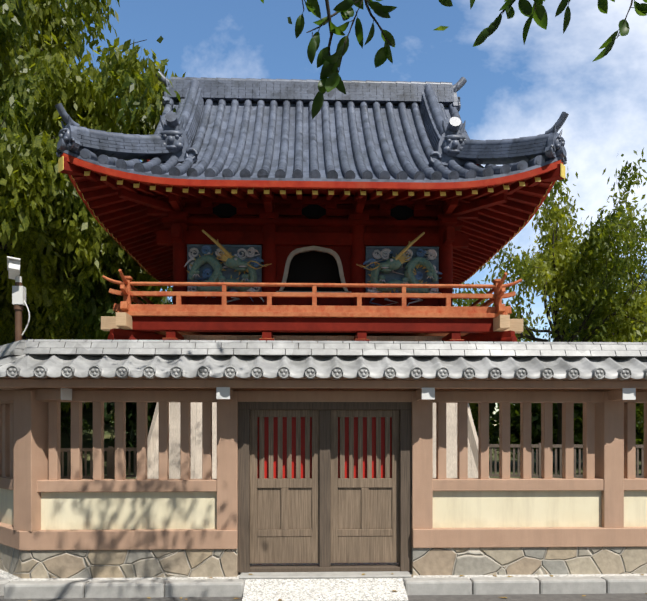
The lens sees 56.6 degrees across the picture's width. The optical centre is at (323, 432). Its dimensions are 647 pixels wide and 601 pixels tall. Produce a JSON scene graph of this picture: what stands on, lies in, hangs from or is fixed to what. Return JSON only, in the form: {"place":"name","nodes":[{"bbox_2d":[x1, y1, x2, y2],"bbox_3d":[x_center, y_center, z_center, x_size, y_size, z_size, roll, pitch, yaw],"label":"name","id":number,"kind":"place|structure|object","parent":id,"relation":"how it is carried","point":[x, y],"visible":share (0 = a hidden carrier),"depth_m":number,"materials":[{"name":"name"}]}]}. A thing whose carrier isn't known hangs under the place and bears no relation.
{"place":"outdoors","nodes":[
{"label":"outdoors","id":0,"kind":"place"},
{"bbox_2d":[13,282,23,341],"bbox_3d":[-5.045,-0.477,9.940,0.150,4.000,0.150,0,0,-2],"label":"camera pole","id":1,"kind":"object","parent":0,"point":[18,309],"visible":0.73,"depth_m":9.89,"materials":[{"name":"brown metal"}]},
{"bbox_2d":[61,402,136,475],"bbox_3d":[-16.915,-0.800,35.981,44.000,4.847,28.000,0,0,-2],"label":"hedge","id":2,"kind":"object","parent":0,"point":[87,437],"depth_m":26.42,"materials":[{"name":"plant"}]},
{"bbox_2d":[61,413,577,460],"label":"shrubs","id":3,"kind":"object","parent":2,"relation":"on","point":[69,420],"visible":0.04,"depth_m":26.99,"materials":[{"name":"green plant"}]},
{"bbox_2d":[473,403,519,448],"bbox_3d":[4.232,-1.871,31.086,11.784,6.983,10.585,0,0,-2],"label":"tree","id":4,"kind":"object","parent":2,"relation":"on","point":[492,406],"depth_m":29.19,"materials":[{"name":"green plant"}]},
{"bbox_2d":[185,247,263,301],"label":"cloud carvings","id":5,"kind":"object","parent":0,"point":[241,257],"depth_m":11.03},
{"bbox_2d":[147,335,477,478],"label":"tower base wall","id":6,"kind":"structure","parent":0,"point":[196,446],"depth_m":10.79,"materials":[{"name":"white paint"}]},
{"bbox_2d":[153,335,471,478],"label":"tower base boards","id":7,"kind":"object","parent":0,"point":[196,416],"depth_m":10.83,"materials":[{"name":"wood"}]},
{"bbox_2d":[0,593,646,600],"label":"road","id":8,"kind":"structure","parent":0,"point":[587,597],"depth_m":5.98,"materials":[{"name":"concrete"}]},
{"bbox_2d":[28,573,646,600],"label":"fallen leaves","id":9,"kind":"object","parent":8,"relation":"on","point":[363,574],"visible":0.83,"depth_m":6.08,"materials":[{"name":"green plant"}]},
{"bbox_2d":[38,0,646,425],"label":"sky","id":10,"kind":"structure","parent":0,"point":[513,88],"materials":[{"name":"blue"}]},
{"bbox_2d":[88,460,640,478],"bbox_3d":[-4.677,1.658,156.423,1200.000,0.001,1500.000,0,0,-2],"label":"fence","id":11,"kind":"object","parent":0,"point":[511,466],"depth_m":26.92,"materials":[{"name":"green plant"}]},
{"bbox_2d":[12,310,88,437],"bbox_3d":[-13.899,-7.383,22.620,12.464,18.296,13.866,0,0,-2],"label":"tree","id":12,"kind":"object","parent":11,"relation":"on","point":[31,332],"depth_m":23.44,"materials":[{"name":"green plant"}]},
{"bbox_2d":[0,0,185,411],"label":"tree","id":13,"kind":"object","parent":11,"relation":"on","point":[46,215],"depth_m":13.69,"materials":[{"name":"green plant"}]},
{"bbox_2d":[61,446,136,478],"bbox_3d":[-5.382,0.978,19.671,10.265,1.090,1.124,0,0,-35],"label":"fence","id":14,"kind":"object","parent":11,"relation":"on","point":[110,450],"visible":0.12,"depth_m":18.56,"materials":[{"name":"brown wood"}]},
{"bbox_2d":[90,286,172,453],"bbox_3d":[-4.390,-2.345,25.020,9.325,7.874,10.775,0,0,-2],"label":"tree","id":15,"kind":"object","parent":11,"relation":"on","point":[131,423],"depth_m":23.18,"materials":[{"name":"green plant"}]},
{"bbox_2d":[0,576,646,598],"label":"kerb","id":16,"kind":"structure","parent":11,"relation":"on","point":[235,587],"depth_m":6.11,"materials":[{"name":"concrete"}]},
{"bbox_2d":[0,529,646,581],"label":"pavement","id":17,"kind":"structure","parent":11,"relation":"on","point":[7,576],"depth_m":6.36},
{"bbox_2d":[0,544,21,577],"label":"stone fence","id":18,"kind":"object","parent":17,"relation":"on","point":[10,560],"visible":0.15,"depth_m":6.47,"materials":[{"name":"beige stone"}]},
{"bbox_2d":[0,378,58,549],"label":"fence frame","id":19,"kind":"object","parent":18,"relation":"on","point":[9,536],"visible":0.27,"depth_m":6.82,"materials":[{"name":"paint"}]},
{"bbox_2d":[0,488,12,524],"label":"fence panels","id":20,"kind":"object","parent":19,"relation":"on","point":[6,506],"depth_m":6.77,"materials":[{"name":"beige paint"}]},
{"bbox_2d":[0,340,26,365],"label":"wall roof tiles","id":21,"kind":"object","parent":19,"relation":"on","point":[11,352],"visible":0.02,"depth_m":6.32,"materials":[{"name":"grey tile"}]},
{"bbox_2d":[7,256,29,334],"bbox_3d":[-4.997,-2.205,9.852,0.334,1.209,0.478,0,0,-27],"label":"security camera","id":22,"kind":"object","parent":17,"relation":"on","point":[18,292],"visible":0.92,"depth_m":9.86,"materials":[{"name":"white plastic"}]},
{"bbox_2d":[136,402,489,478],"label":"tower skirt corners","id":23,"kind":"object","parent":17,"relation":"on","point":[154,433],"visible":0.1,"depth_m":10.74,"materials":[{"name":"white paint"}]},
{"bbox_2d":[107,182,516,341],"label":"red tower","id":24,"kind":"structure","parent":23,"relation":"on","point":[269,238],"depth_m":11.04,"materials":[{"name":"paint"}]},
{"bbox_2d":[188,255,256,291],"bbox_3d":[-1.850,-2.903,10.997,1.266,0.736,0.303,0,0,-2],"label":"dragon carving","id":25,"kind":"object","parent":24,"relation":"attached to","point":[215,264],"visible":0.79,"depth_m":10.94},
{"bbox_2d":[187,244,261,291],"bbox_3d":[-1.830,-2.992,11.111,1.360,0.930,0.100,0,0,-2],"label":"carved panel","id":26,"kind":"object","parent":24,"relation":"attached to","point":[229,272],"visible":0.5,"depth_m":11.09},
{"bbox_2d":[194,245,263,300],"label":"cloud carvings","id":27,"kind":"object","parent":24,"relation":"attached to","point":[209,249],"visible":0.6,"depth_m":11.03,"materials":[{"name":"blue wood"}]},
{"bbox_2d":[187,230,270,281],"bbox_3d":[-1.724,-3.100,10.957,1.551,1.129,0.247,0,0,-2],"label":"dragon carving","id":28,"kind":"object","parent":24,"relation":"on","point":[226,255],"visible":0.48,"depth_m":10.88},
{"bbox_2d":[60,157,562,283],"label":"rafters","id":29,"kind":"object","parent":24,"relation":"on","point":[132,227],"visible":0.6,"depth_m":11.02,"materials":[{"name":"red paint"}]},
{"bbox_2d":[58,156,564,283],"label":"rafter end caps","id":30,"kind":"object","parent":29,"relation":"attached to","point":[120,182],"visible":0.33,"depth_m":9.71,"materials":[{"name":"gold metal"}]},
{"bbox_2d":[55,71,568,195],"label":"roof tiles","id":31,"kind":"object","parent":29,"relation":"on","point":[273,130],"visible":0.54,"depth_m":11.52,"materials":[{"name":"grey tile"}]},
{"bbox_2d":[61,153,562,278],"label":"eave fascia","id":32,"kind":"structure","parent":29,"relation":"attached to","point":[306,184],"depth_m":9.64,"materials":[{"name":"red paint"}]},
{"bbox_2d":[102,269,521,340],"bbox_3d":[-0.247,-2.156,13.291,7.304,1.097,6.564,0,0,-2],"label":"balcony railing","id":33,"kind":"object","parent":24,"relation":"on","point":[269,309],"visible":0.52,"depth_m":10.39,"materials":[{"name":"wood"}]},
{"bbox_2d":[186,194,439,305],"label":"tower walls","id":34,"kind":"structure","parent":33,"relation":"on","point":[342,252],"depth_m":11.21,"materials":[{"name":"red paint"}]},
{"bbox_2d":[101,312,522,332],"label":"beam ends","id":35,"kind":"object","parent":24,"relation":"on","point":[123,320],"visible":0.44,"depth_m":10.26,"materials":[{"name":"brown wood"}]},
{"bbox_2d":[213,204,413,219],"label":"vents","id":36,"kind":"object","parent":24,"relation":"on","point":[312,211],"visible":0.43,"depth_m":11.20,"materials":[{"name":"black"}]},
{"bbox_2d":[276,246,350,292],"bbox_3d":[-0.181,-3.012,11.177,1.400,0.910,0.068,0,0,-2],"label":"arched window frame","id":37,"kind":"object","parent":24,"relation":"attached to","point":[292,254],"visible":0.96,"depth_m":11.15,"materials":[{"name":"white wood"}]},
{"bbox_2d":[283,251,344,291],"bbox_3d":[-0.192,-3.017,11.512,1.600,0.920,0.020,0,0,-2],"label":"window opening","id":38,"kind":"object","parent":24,"relation":"attached to","point":[313,267],"visible":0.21,"depth_m":11.50,"materials":[{"name":"black"}]},
{"bbox_2d":[357,232,431,292],"bbox_3d":[1.301,-3.071,11.052,1.408,1.186,0.247,0,0,-2],"label":"dragon carving","id":39,"kind":"object","parent":24,"relation":"on","point":[400,257],"visible":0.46,"depth_m":10.98},
{"bbox_2d":[366,246,438,292],"bbox_3d":[1.468,-2.992,11.214,1.360,0.930,0.100,0,0,-2],"label":"decorative panel","id":40,"kind":"object","parent":24,"relation":"attached to","point":[391,275],"visible":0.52,"depth_m":11.19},
{"bbox_2d":[363,248,441,305],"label":"dragon carving details","id":41,"kind":"object","parent":40,"relation":"attached to","point":[418,254],"visible":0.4,"depth_m":11.14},
{"bbox_2d":[370,257,437,292],"bbox_3d":[1.496,-2.903,11.101,1.266,0.736,0.303,0,0,-2],"label":"dragon carving","id":42,"kind":"object","parent":40,"relation":"attached to","point":[410,266],"visible":0.83,"depth_m":11.05},
{"bbox_2d":[22,547,646,577],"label":"stone base","id":43,"kind":"object","parent":17,"relation":"on","point":[224,562],"visible":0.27,"depth_m":6.40,"materials":[{"name":"beige stone"}]},
{"bbox_2d":[0,376,646,549],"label":"fence frame","id":44,"kind":"object","parent":43,"relation":"on","point":[609,443],"visible":0.92,"depth_m":6.41,"materials":[{"name":"paint"}]},
{"bbox_2d":[0,388,60,531],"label":"fence corner post","id":45,"kind":"object","parent":44,"relation":"on","point":[30,439],"visible":0.88,"depth_m":6.29,"materials":[{"name":"brown wood"}]},
{"bbox_2d":[61,388,71,399],"bbox_3d":[-2.667,-0.397,6.234,0.012,0.121,0.144,0,0,21],"label":"beam end cap","id":46,"kind":"object","parent":44,"relation":"attached to","point":[66,393],"visible":0.86,"depth_m":6.23,"materials":[{"name":"white metal"}]},
{"bbox_2d":[0,339,646,379],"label":"fence roof tiles","id":47,"kind":"object","parent":44,"relation":"on","point":[202,359],"visible":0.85,"depth_m":6.25,"materials":[{"name":"grey tile"}]},
{"bbox_2d":[238,402,411,572],"bbox_3d":[0.015,0.582,6.501,1.860,1.823,0.150,0,0,-2],"label":"door frame","id":48,"kind":"object","parent":44,"relation":"attached to","point":[405,482],"visible":0.94,"depth_m":6.45,"materials":[{"name":"brown wood"}]},
{"bbox_2d":[250,410,398,563],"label":"door leaves","id":49,"kind":"object","parent":48,"relation":"in","point":[284,516],"visible":1,"depth_m":6.50,"materials":[{"name":"brown wood"}]},
{"bbox_2d":[257,417,391,478],"bbox_3d":[0.014,0.163,6.551,1.480,0.720,0.010,0,0,-2],"label":"red door backing","id":50,"kind":"object","parent":49,"relation":"attached to","point":[266,447],"depth_m":6.54,"materials":[{"name":"red wood"}]},
{"bbox_2d":[41,490,646,529],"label":"fence panels","id":51,"kind":"object","parent":44,"relation":"on","point":[183,510],"visible":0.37,"depth_m":6.49,"materials":[{"name":"beige paint"}]},
{"bbox_2d":[216,387,635,399],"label":"beam end caps","id":52,"kind":"object","parent":44,"relation":"attached to","point":[427,393],"visible":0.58,"depth_m":6.12,"materials":[{"name":"white paint"}]},
{"bbox_2d":[242,578,407,600],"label":"gravel path","id":53,"kind":"structure","parent":11,"relation":"on","point":[361,589],"depth_m":6.05,"materials":[{"name":"beige gravel"}]},
{"bbox_2d":[239,571,411,578],"bbox_3d":[0.016,1.506,6.471,1.800,0.026,0.450,0,0,-2],"label":"door sill","id":54,"kind":"structure","parent":11,"relation":"on","point":[309,575],"depth_m":6.28,"materials":[{"name":"grey stone"}]},
{"bbox_2d":[469,403,495,440],"bbox_3d":[6.553,-1.221,27.579,5.194,5.511,2.533,0,0,-36],"label":"small tree","id":55,"kind":"object","parent":11,"relation":"on","point":[473,406],"depth_m":27.86,"materials":[{"name":"green plant"}]},
{"bbox_2d":[453,148,646,469],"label":"tree","id":56,"kind":"object","parent":11,"relation":"on","point":[594,244],"depth_m":22.02,"materials":[{"name":"green plant"}]},
{"bbox_2d":[528,320,581,341],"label":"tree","id":57,"kind":"object","parent":11,"relation":"on","point":[569,331],"visible":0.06,"depth_m":53.29,"materials":[{"name":"green plant"}]},
{"bbox_2d":[489,443,643,477],"bbox_3d":[6.903,0.928,19.428,13.888,1.190,1.845,0,0,20],"label":"fence","id":58,"kind":"object","parent":11,"relation":"on","point":[538,457],"visible":0.15,"depth_m":18.86,"materials":[{"name":"brown wood"}]},
{"bbox_2d":[490,403,643,452],"bbox_3d":[13.118,-1.308,29.497,9.480,5.824,8.682,0,0,-2],"label":"tree","id":59,"kind":"object","parent":11,"relation":"on","point":[536,423],"visible":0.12,"depth_m":27.89,"materials":[{"name":"green plant"}]},
{"bbox_2d":[565,217,646,460],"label":"tree","id":60,"kind":"object","parent":11,"relation":"on","point":[643,262],"depth_m":32.63,"materials":[{"name":"green plant"}]},
{"bbox_2d":[636,341,643,432],"bbox_3d":[12.883,-0.968,21.811,4.000,5.017,3.212,0,0,-2],"label":"small tree","id":61,"kind":"object","parent":11,"relation":"on","point":[641,416],"visible":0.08,"depth_m":22.19,"materials":[{"name":"green plant"}]},
{"bbox_2d":[287,17,447,30],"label":"leaves","id":62,"kind":"object","parent":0,"point":[441,28],"visible":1,"depth_m":4.02,"materials":[{"name":"green plant"}]},
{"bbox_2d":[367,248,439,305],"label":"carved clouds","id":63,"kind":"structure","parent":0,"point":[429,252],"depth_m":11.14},
{"bbox_2d":[261,0,646,118],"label":"branch","id":64,"kind":"object","parent":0,"point":[331,63],"depth_m":2.47,"materials":[{"name":"green plant"}]},
{"bbox_2d":[489,438,582,460],"bbox_3d":[20.566,0.631,53.162,60.000,1.984,36.000,0,0,-2],"label":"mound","id":65,"kind":"object","parent":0,"point":[534,455],"depth_m":37.29,"materials":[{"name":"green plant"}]}
]}

